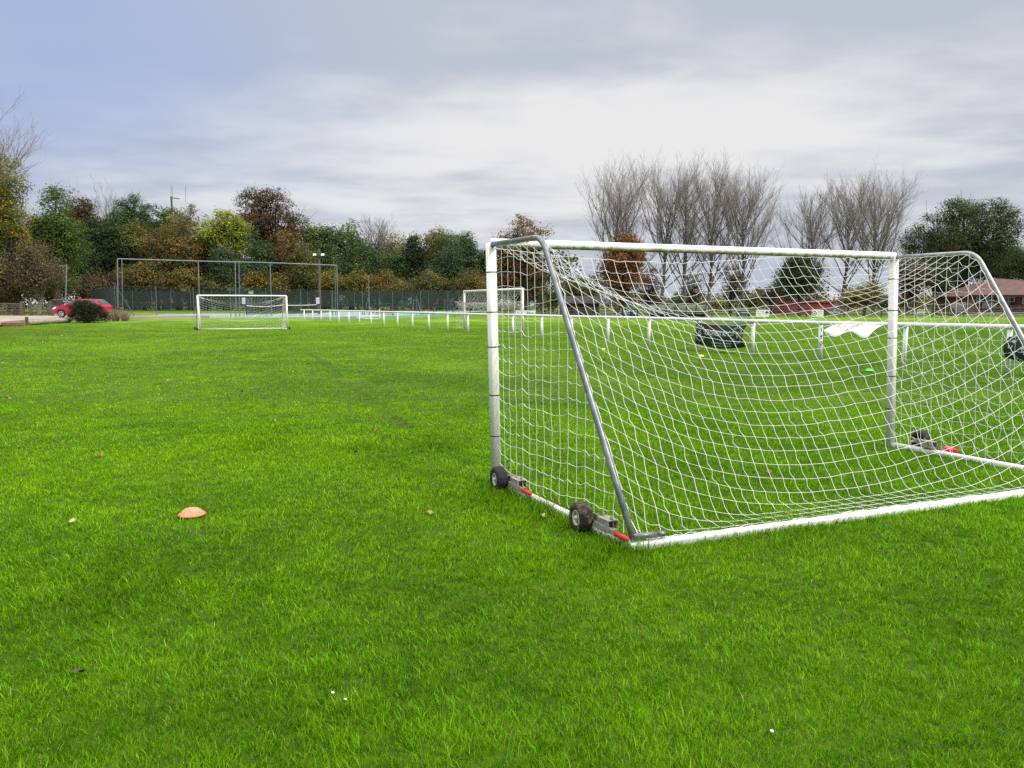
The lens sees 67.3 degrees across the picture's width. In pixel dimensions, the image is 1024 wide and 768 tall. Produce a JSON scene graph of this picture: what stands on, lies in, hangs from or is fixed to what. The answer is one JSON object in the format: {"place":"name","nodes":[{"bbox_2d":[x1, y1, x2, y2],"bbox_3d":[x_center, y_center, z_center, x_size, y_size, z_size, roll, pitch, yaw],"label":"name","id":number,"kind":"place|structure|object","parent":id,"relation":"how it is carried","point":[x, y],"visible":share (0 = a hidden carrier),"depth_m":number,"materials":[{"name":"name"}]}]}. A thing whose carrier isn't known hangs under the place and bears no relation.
{"place":"outdoors","nodes":[
{"label":"outdoors","id":0,"kind":"place"},
{"bbox_2d":[149,311,486,318],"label":"tennis court","id":1,"kind":"object","parent":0,"point":[400,315],"visible":0.19,"depth_m":85.48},
{"bbox_2d":[188,314,256,317],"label":"court playing area","id":2,"kind":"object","parent":1,"relation":"on","point":[217,315],"visible":0.2,"depth_m":85.30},
{"bbox_2d":[246,305,284,314],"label":"tennis net","id":3,"kind":"object","parent":2,"relation":"on","point":[280,307],"visible":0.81,"depth_m":91.10,"materials":[{"name":"fabric"}]},
{"bbox_2d":[114,290,486,310],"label":"court fence","id":4,"kind":"object","parent":1,"relation":"on","point":[410,296],"visible":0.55,"depth_m":108.57,"materials":[{"name":"green metal"}]},
{"bbox_2d":[272,312,388,316],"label":"court playing area","id":5,"kind":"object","parent":1,"relation":"on","point":[327,314],"visible":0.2,"depth_m":89.66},
{"bbox_2d":[288,304,317,313],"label":"tennis net","id":6,"kind":"object","parent":5,"relation":"on","point":[292,310],"visible":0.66,"depth_m":93.33,"materials":[{"name":"fabric"}]},
{"bbox_2d":[0,305,1023,767],"bbox_3d":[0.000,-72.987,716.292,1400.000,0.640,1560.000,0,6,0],"label":"ground","id":7,"kind":"structure","parent":0,"point":[362,391],"depth_m":4.91,"materials":[{"name":"green plant"}]},
{"bbox_2d":[0,251,22,302],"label":"hawthorn shrub","id":8,"kind":"object","parent":7,"relation":"on","point":[1,283],"visible":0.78,"depth_m":76.62,"materials":[{"name":"brown plant"}]},
{"bbox_2d":[0,264,30,310],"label":"hawthorn shrub","id":9,"kind":"object","parent":7,"relation":"on","point":[6,300],"visible":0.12,"depth_m":95.58,"materials":[{"name":"brown plant"}]},
{"bbox_2d":[0,198,34,315],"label":"field maple tree","id":10,"kind":"object","parent":7,"relation":"on","point":[16,231],"visible":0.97,"depth_m":77.59,"materials":[{"name":"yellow plant"}]},
{"bbox_2d":[0,132,35,261],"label":"sycamore tree","id":11,"kind":"object","parent":7,"relation":"on","point":[6,195],"visible":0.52,"depth_m":78.56,"materials":[{"name":"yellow plant"}]},
{"bbox_2d":[0,82,57,206],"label":"birch tree","id":12,"kind":"object","parent":7,"relation":"on","point":[25,150],"visible":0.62,"depth_m":88.09,"materials":[{"name":"grey plant"}]},
{"bbox_2d":[0,232,77,315],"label":"hawthorn shrub","id":13,"kind":"object","parent":7,"relation":"on","point":[37,279],"visible":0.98,"depth_m":77.39,"materials":[{"name":"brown plant"}]},
{"bbox_2d":[29,318,71,324],"bbox_3d":[-31.824,-4.320,53.055,0.341,0.362,7.383,-1,6,-12],"label":"log","id":14,"kind":"object","parent":7,"relation":"on","point":[45,321],"visible":0.94,"depth_m":52.29,"materials":[{"name":"beige wood"}]},
{"bbox_2d":[23,272,83,311],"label":"hawthorn shrub","id":15,"kind":"object","parent":7,"relation":"on","point":[74,283],"visible":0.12,"depth_m":98.98,"materials":[{"name":"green plant"}]},
{"bbox_2d":[21,180,98,305],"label":"ash tree","id":16,"kind":"object","parent":7,"relation":"on","point":[61,235],"visible":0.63,"depth_m":89.17,"materials":[{"name":"green plant"}]},
{"bbox_2d":[58,195,105,298],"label":"oak tree","id":17,"kind":"object","parent":7,"relation":"on","point":[84,210],"visible":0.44,"depth_m":124.73,"materials":[{"name":"green plant"}]},
{"bbox_2d":[66,239,107,298],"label":"yew tree","id":18,"kind":"object","parent":7,"relation":"on","point":[94,259],"visible":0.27,"depth_m":113.99,"materials":[{"name":"green plant"}]},
{"bbox_2d":[65,299,112,322],"bbox_3d":[-31.073,-5.370,56.358,3.340,1.790,2.653,0,6,0],"label":"garden shrub","id":19,"kind":"object","parent":7,"relation":"on","point":[84,311],"visible":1,"depth_m":55.91,"materials":[{"name":"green plant"}]},
{"bbox_2d":[70,264,132,298],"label":"hedge shrub","id":20,"kind":"object","parent":7,"relation":"on","point":[97,282],"visible":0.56,"depth_m":111.36,"materials":[{"name":"brown plant"}]},
{"bbox_2d":[64,176,139,221],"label":"bare ash tree","id":21,"kind":"object","parent":7,"relation":"on","point":[99,209],"visible":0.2,"depth_m":137.49,"materials":[{"name":"grey plant"}]},
{"bbox_2d":[91,286,115,306],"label":"court fence","id":22,"kind":"object","parent":7,"relation":"on","point":[107,294],"visible":0.37,"depth_m":78.11,"materials":[{"name":"green metal"}]},
{"bbox_2d":[0,316,209,323],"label":"car park","id":23,"kind":"structure","parent":7,"relation":"on","point":[13,319],"depth_m":67.71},
{"bbox_2d":[28,301,52,315],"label":"field gate","id":24,"kind":"structure","parent":23,"relation":"on","point":[49,309],"depth_m":72.80,"materials":[{"name":"wood"}]},
{"bbox_2d":[52,299,111,317],"bbox_3d":[-35.039,-6.184,62.697,4.150,1.515,2.060,0,6,0],"label":"parked car","id":25,"kind":"object","parent":23,"relation":"on","point":[60,309],"visible":0.43,"depth_m":61.97,"materials":[{"name":"red paint"}]},
{"bbox_2d":[78,214,134,278],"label":"yew tree","id":26,"kind":"object","parent":7,"relation":"on","point":[103,239],"visible":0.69,"depth_m":116.86,"materials":[{"name":"green plant"}]},
{"bbox_2d":[101,192,163,309],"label":"ash tree","id":27,"kind":"object","parent":7,"relation":"on","point":[120,216],"visible":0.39,"depth_m":130.63,"materials":[{"name":"green plant"}]},
{"bbox_2d":[109,218,157,309],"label":"oak tree","id":28,"kind":"object","parent":7,"relation":"on","point":[133,244],"visible":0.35,"depth_m":120.89,"materials":[{"name":"green plant"}]},
{"bbox_2d":[107,255,177,309],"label":"hedge shrub","id":29,"kind":"object","parent":7,"relation":"on","point":[146,277],"visible":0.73,"depth_m":113.61,"materials":[{"name":"brown plant"}]},
{"bbox_2d":[152,205,182,309],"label":"ash tree","id":30,"kind":"object","parent":7,"relation":"on","point":[167,214],"visible":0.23,"depth_m":132.88,"materials":[{"name":"green plant"}]},
{"bbox_2d":[135,216,211,309],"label":"oak tree","id":31,"kind":"object","parent":7,"relation":"on","point":[185,247],"visible":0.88,"depth_m":117.19,"materials":[{"name":"brown plant"}]},
{"bbox_2d":[165,262,207,309],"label":"hedge shrub","id":32,"kind":"object","parent":7,"relation":"on","point":[181,277],"visible":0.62,"depth_m":115.08,"materials":[{"name":"brown plant"}]},
{"bbox_2d":[165,202,207,309],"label":"birch tree","id":33,"kind":"object","parent":7,"relation":"on","point":[174,217],"visible":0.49,"depth_m":128.92,"materials":[{"name":"green plant"}]},
{"bbox_2d":[177,507,205,517],"bbox_3d":[-2.374,0.943,5.701,0.196,0.049,0.196,0,6,0],"label":"marker disc","id":34,"kind":"object","parent":7,"relation":"on","point":[191,512],"visible":1,"depth_m":5.65,"materials":[{"name":"orange plastic"}]},
{"bbox_2d":[196,272,241,309],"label":"hedge shrub","id":35,"kind":"object","parent":7,"relation":"on","point":[215,285],"visible":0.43,"depth_m":113.87,"materials":[{"name":"green plant"}]},
{"bbox_2d":[191,208,254,309],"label":"willow tree","id":36,"kind":"object","parent":7,"relation":"on","point":[217,235],"visible":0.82,"depth_m":118.18,"materials":[{"name":"green plant"}]},
{"bbox_2d":[199,243,250,309],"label":"holly tree","id":37,"kind":"object","parent":7,"relation":"on","point":[227,269],"visible":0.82,"depth_m":114.90,"materials":[{"name":"green plant"}]},
{"bbox_2d":[117,258,337,316],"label":"ball stop frame","id":38,"kind":"object","parent":7,"relation":"on","point":[235,279],"visible":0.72,"depth_m":78.61,"materials":[{"name":"metal"}]},
{"bbox_2d":[194,295,289,329],"bbox_3d":[-16.636,-4.400,47.431,5.520,2.147,2.092,-3,7,-27],"label":"football goal","id":39,"kind":"object","parent":7,"relation":"on","point":[220,296],"visible":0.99,"depth_m":47.19,"materials":[{"name":"white paint"}]},
{"bbox_2d":[232,265,269,309],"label":"hedge shrub","id":40,"kind":"object","parent":7,"relation":"on","point":[253,282],"visible":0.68,"depth_m":114.96,"materials":[{"name":"brown plant"}]},
{"bbox_2d":[241,228,284,309],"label":"ash tree","id":41,"kind":"object","parent":7,"relation":"on","point":[256,251],"visible":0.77,"depth_m":117.03,"materials":[{"name":"green plant"}]},
{"bbox_2d":[224,184,312,255],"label":"oak tree","id":42,"kind":"object","parent":7,"relation":"on","point":[264,227],"visible":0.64,"depth_m":127.34,"materials":[{"name":"brown plant"}]},
{"bbox_2d":[264,271,296,309],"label":"hedge shrub","id":43,"kind":"object","parent":7,"relation":"on","point":[278,283],"visible":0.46,"depth_m":114.64,"materials":[{"name":"brown plant"}]},
{"bbox_2d":[260,227,301,280],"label":"oak tree","id":44,"kind":"object","parent":7,"relation":"on","point":[282,241],"visible":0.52,"depth_m":117.50,"materials":[{"name":"brown plant"}]},
{"bbox_2d":[116,286,458,316],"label":"court fence","id":45,"kind":"object","parent":7,"relation":"on","point":[193,302],"visible":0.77,"depth_m":80.06,"materials":[{"name":"grey"}]},
{"bbox_2d":[276,241,321,308],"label":"elm tree","id":46,"kind":"object","parent":7,"relation":"on","point":[304,258],"visible":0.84,"depth_m":114.86,"materials":[{"name":"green plant"}]},
{"bbox_2d":[286,262,322,307],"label":"hedge shrub","id":47,"kind":"object","parent":7,"relation":"on","point":[307,281],"visible":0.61,"depth_m":114.63,"materials":[{"name":"green plant"}]},
{"bbox_2d":[313,249,324,313],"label":"floodlight pole","id":48,"kind":"object","parent":7,"relation":"on","point":[319,278],"visible":0.89,"depth_m":92.10,"materials":[{"name":"grey metal"}]},
{"bbox_2d":[298,222,346,309],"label":"ash tree","id":49,"kind":"object","parent":7,"relation":"on","point":[320,236],"visible":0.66,"depth_m":125.19,"materials":[{"name":"green plant"}]},
{"bbox_2d":[311,268,346,309],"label":"hedge shrub","id":50,"kind":"object","parent":7,"relation":"on","point":[328,282],"visible":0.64,"depth_m":114.66,"materials":[{"name":"brown plant"}]},
{"bbox_2d":[316,251,355,309],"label":"holly tree","id":51,"kind":"object","parent":7,"relation":"on","point":[330,255],"visible":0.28,"depth_m":122.89,"materials":[{"name":"green plant"}]},
{"bbox_2d":[328,218,375,309],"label":"ash tree","id":52,"kind":"object","parent":7,"relation":"on","point":[349,235],"visible":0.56,"depth_m":127.14,"materials":[{"name":"green plant"}]},
{"bbox_2d":[334,267,377,309],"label":"hedge shrub","id":53,"kind":"object","parent":7,"relation":"on","point":[357,284],"visible":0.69,"depth_m":115.21,"materials":[{"name":"brown plant"}]},
{"bbox_2d":[337,241,386,310],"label":"holly tree","id":54,"kind":"object","parent":7,"relation":"on","point":[362,262],"visible":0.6,"depth_m":121.77,"materials":[{"name":"green plant"}]},
{"bbox_2d":[351,215,401,308],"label":"bare birch tree","id":55,"kind":"object","parent":7,"relation":"on","point":[380,236],"visible":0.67,"depth_m":128.90,"materials":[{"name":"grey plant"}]},
{"bbox_2d":[375,229,406,310],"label":"birch tree","id":56,"kind":"object","parent":7,"relation":"on","point":[397,247],"visible":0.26,"depth_m":128.71,"materials":[{"name":"brown plant"}]},
{"bbox_2d":[370,249,415,310],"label":"holly tree","id":57,"kind":"object","parent":7,"relation":"on","point":[395,267],"visible":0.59,"depth_m":122.51,"materials":[{"name":"green plant"}]},
{"bbox_2d":[369,268,420,310],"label":"hedge shrub","id":58,"kind":"object","parent":7,"relation":"on","point":[385,283],"visible":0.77,"depth_m":114.85,"materials":[{"name":"brown plant"}]},
{"bbox_2d":[398,230,435,310],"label":"spruce tree","id":59,"kind":"object","parent":7,"relation":"on","point":[412,252],"visible":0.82,"depth_m":123.60,"materials":[{"name":"green plant"}]},
{"bbox_2d":[405,266,453,310],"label":"hedge shrub","id":60,"kind":"object","parent":7,"relation":"on","point":[430,281],"visible":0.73,"depth_m":115.03,"materials":[{"name":"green plant"}]},
{"bbox_2d":[420,224,454,310],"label":"elm tree","id":61,"kind":"object","parent":7,"relation":"on","point":[431,242],"visible":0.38,"depth_m":129.27,"materials":[{"name":"green plant"}]},
{"bbox_2d":[425,243,469,310],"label":"holly tree","id":62,"kind":"object","parent":7,"relation":"on","point":[448,259],"visible":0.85,"depth_m":119.59,"materials":[{"name":"green plant"}]},
{"bbox_2d":[431,230,485,310],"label":"ash tree","id":63,"kind":"object","parent":7,"relation":"on","point":[462,240],"visible":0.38,"depth_m":124.55,"materials":[{"name":"green plant"}]},
{"bbox_2d":[0,230,931,312],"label":"distant woodland","id":64,"kind":"object","parent":7,"relation":"on","point":[571,260],"visible":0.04,"depth_m":150.11,"materials":[{"name":"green plant"}]},
{"bbox_2d":[442,267,498,310],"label":"hedge shrub","id":65,"kind":"object","parent":7,"relation":"on","point":[474,282],"visible":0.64,"depth_m":115.06,"materials":[{"name":"brown plant"}]},
{"bbox_2d":[454,288,523,333],"bbox_3d":[-1.494,-4.276,44.632,0.797,2.443,8.383,-3,7,-25],"label":"football goal","id":66,"kind":"object","parent":7,"relation":"on","point":[504,304],"visible":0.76,"depth_m":43.59,"materials":[{"name":"white paint"}]},
{"bbox_2d":[485,213,562,309],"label":"oak tree","id":67,"kind":"object","parent":7,"relation":"on","point":[513,266],"visible":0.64,"depth_m":95.73,"materials":[{"name":"brown plant"}]},
{"bbox_2d":[497,262,558,304],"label":"holly tree","id":68,"kind":"object","parent":7,"relation":"on","point":[535,296],"visible":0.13,"depth_m":98.86,"materials":[{"name":"green plant"}]},
{"bbox_2d":[561,272,609,299],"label":"tree","id":69,"kind":"object","parent":7,"relation":"on","point":[577,292],"visible":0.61,"depth_m":121.61,"materials":[{"name":"green plant"}]},
{"bbox_2d":[600,289,643,311],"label":"hedge shrub","id":70,"kind":"object","parent":7,"relation":"on","point":[613,303],"visible":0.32,"depth_m":162.72,"materials":[{"name":"green plant"}]},
{"bbox_2d":[591,226,655,315],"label":"beech tree","id":71,"kind":"object","parent":7,"relation":"on","point":[622,268],"visible":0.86,"depth_m":97.66,"materials":[{"name":"brown plant"}]},
{"bbox_2d":[575,150,684,312],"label":"poplar tree","id":72,"kind":"object","parent":7,"relation":"on","point":[626,203],"visible":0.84,"depth_m":124.28,"materials":[{"name":"grey plant"}]},
{"bbox_2d":[633,266,667,308],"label":"hawthorn tree","id":73,"kind":"object","parent":7,"relation":"on","point":[651,291],"visible":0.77,"depth_m":136.29,"materials":[{"name":"green plant"}]},
{"bbox_2d":[300,309,1023,372],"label":"pitch rail","id":74,"kind":"object","parent":7,"relation":"on","point":[905,330],"visible":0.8,"depth_m":24.40,"materials":[{"name":"white plastic"}]},
{"bbox_2d":[694,322,750,348],"bbox_3d":[6.891,-1.603,25.343,0.168,0.872,2.483,-3,7,-30],"label":"banner","id":75,"kind":"object","parent":74,"relation":"hanging from","point":[726,338],"visible":0.92,"depth_m":25.33,"materials":[{"name":"black fabric"}]},
{"bbox_2d":[824,324,882,337],"bbox_3d":[9.213,-1.438,20.809,0.422,0.353,1.547,-3,7,-29],"label":"banner","id":76,"kind":"object","parent":74,"relation":"hanging from","point":[839,329],"visible":0.89,"depth_m":20.73,"materials":[{"name":"white fabric"}]},
{"bbox_2d":[1003,336,1023,362],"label":"banner","id":77,"kind":"object","parent":74,"relation":"hanging from","point":[1015,346],"visible":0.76,"depth_m":17.31,"materials":[{"name":"green plastic"}]},
{"bbox_2d":[648,304,676,316],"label":"team dugout","id":78,"kind":"object","parent":7,"relation":"on","point":[671,307],"visible":0.78,"depth_m":90.43,"materials":[{"name":"black plastic"}]},
{"bbox_2d":[602,147,734,303],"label":"poplar tree","id":79,"kind":"object","parent":7,"relation":"on","point":[670,210],"visible":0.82,"depth_m":124.62,"materials":[{"name":"grey plant"}]},
{"bbox_2d":[639,169,736,303],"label":"poplar tree","id":80,"kind":"object","parent":7,"relation":"on","point":[692,224],"visible":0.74,"depth_m":125.14,"materials":[{"name":"grey plant"}]},
{"bbox_2d":[677,304,707,317],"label":"team dugout","id":81,"kind":"object","parent":7,"relation":"on","point":[682,309],"visible":0.89,"depth_m":90.23,"materials":[{"name":"black plastic"}]},
{"bbox_2d":[673,272,713,303],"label":"hawthorn tree","id":82,"kind":"object","parent":7,"relation":"on","point":[693,289],"visible":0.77,"depth_m":136.22,"materials":[{"name":"green plant"}]},
{"bbox_2d":[386,306,1023,316],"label":"timber fence","id":83,"kind":"object","parent":7,"relation":"on","point":[787,310],"visible":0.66,"depth_m":94.60,"materials":[{"name":"white wood"}]},
{"bbox_2d":[697,293,736,311],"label":"hedge shrub","id":84,"kind":"object","parent":7,"relation":"on","point":[715,304],"visible":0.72,"depth_m":162.42,"materials":[{"name":"green plant"}]},
{"bbox_2d":[665,151,771,313],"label":"poplar tree","id":85,"kind":"object","parent":7,"relation":"on","point":[712,236],"visible":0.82,"depth_m":124.71,"materials":[{"name":"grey plant"}]},
{"bbox_2d":[659,161,785,309],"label":"poplar tree","id":86,"kind":"object","parent":7,"relation":"on","point":[743,234],"visible":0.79,"depth_m":125.44,"materials":[{"name":"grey plant"}]},
{"bbox_2d":[716,263,751,312],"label":"hawthorn tree","id":87,"kind":"object","parent":7,"relation":"on","point":[729,289],"visible":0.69,"depth_m":136.54,"materials":[{"name":"green plant"}]},
{"bbox_2d":[733,289,769,309],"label":"hedge shrub","id":88,"kind":"object","parent":7,"relation":"on","point":[754,301],"visible":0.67,"depth_m":162.78,"materials":[{"name":"green plant"}]},
{"bbox_2d":[486,235,1023,551],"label":"football goal","id":89,"kind":"object","parent":7,"relation":"on","point":[582,515],"visible":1,"depth_m":6.57,"materials":[{"name":"white paint"}]},
{"bbox_2d":[754,283,784,312],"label":"hawthorn tree","id":90,"kind":"object","parent":7,"relation":"on","point":[771,297],"visible":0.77,"depth_m":136.75,"materials":[{"name":"green plant"}]},
{"bbox_2d":[770,243,830,315],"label":"yew tree","id":91,"kind":"object","parent":7,"relation":"on","point":[795,271],"visible":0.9,"depth_m":101.01,"materials":[{"name":"green plant"}]},
{"bbox_2d":[772,302,838,314],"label":"storage shed","id":92,"kind":"structure","parent":7,"relation":"on","point":[818,306],"depth_m":115.39,"materials":[{"name":"red metal"}]},
{"bbox_2d":[771,179,857,301],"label":"poplar tree","id":93,"kind":"object","parent":7,"relation":"on","point":[814,233],"visible":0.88,"depth_m":125.43,"materials":[{"name":"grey plant"}]},
{"bbox_2d":[762,168,882,313],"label":"poplar tree","id":94,"kind":"object","parent":7,"relation":"on","point":[846,237],"visible":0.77,"depth_m":125.01,"materials":[{"name":"grey plant"}]},
{"bbox_2d":[842,277,887,315],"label":"hazel tree","id":95,"kind":"object","parent":7,"relation":"on","point":[857,299],"visible":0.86,"depth_m":102.58,"materials":[{"name":"green plant"}]},
{"bbox_2d":[826,159,925,312],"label":"poplar tree","id":96,"kind":"object","parent":7,"relation":"on","point":[888,221],"visible":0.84,"depth_m":124.73,"materials":[{"name":"grey plant"}]},
{"bbox_2d":[885,228,920,311],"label":"bare ash tree","id":97,"kind":"object","parent":7,"relation":"on","point":[899,259],"visible":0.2,"depth_m":147.94,"materials":[{"name":"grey plant"}]},
{"bbox_2d":[885,254,937,314],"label":"alder tree","id":98,"kind":"object","parent":7,"relation":"on","point":[908,294],"visible":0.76,"depth_m":110.32,"materials":[{"name":"green plant"}]},
{"bbox_2d":[921,257,964,314],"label":"alder tree","id":99,"kind":"object","parent":7,"relation":"on","point":[942,285],"visible":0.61,"depth_m":114.29,"materials":[{"name":"green plant"}]},
{"bbox_2d":[895,193,1023,288],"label":"oak tree","id":100,"kind":"object","parent":7,"relation":"on","point":[953,238],"visible":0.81,"depth_m":117.59,"materials":[{"name":"green plant"}]},
{"bbox_2d":[928,278,1023,315],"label":"pavilion","id":101,"kind":"structure","parent":7,"relation":"on","point":[1012,291],"depth_m":105.91,"materials":[{"name":"red brick"}]},
{"bbox_2d":[977,244,1023,281],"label":"oak tree","id":102,"kind":"object","parent":7,"relation":"on","point":[1016,274],"visible":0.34,"depth_m":124.62,"materials":[{"name":"green plant"}]},
{"bbox_2d":[0,0,1023,304],"label":"sky","id":103,"kind":"structure","parent":0,"point":[459,116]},
{"bbox_2d":[563,296,600,314],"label":"barn","id":104,"kind":"structure","parent":0,"point":[588,301],"depth_m":111.50,"materials":[{"name":"grey"}]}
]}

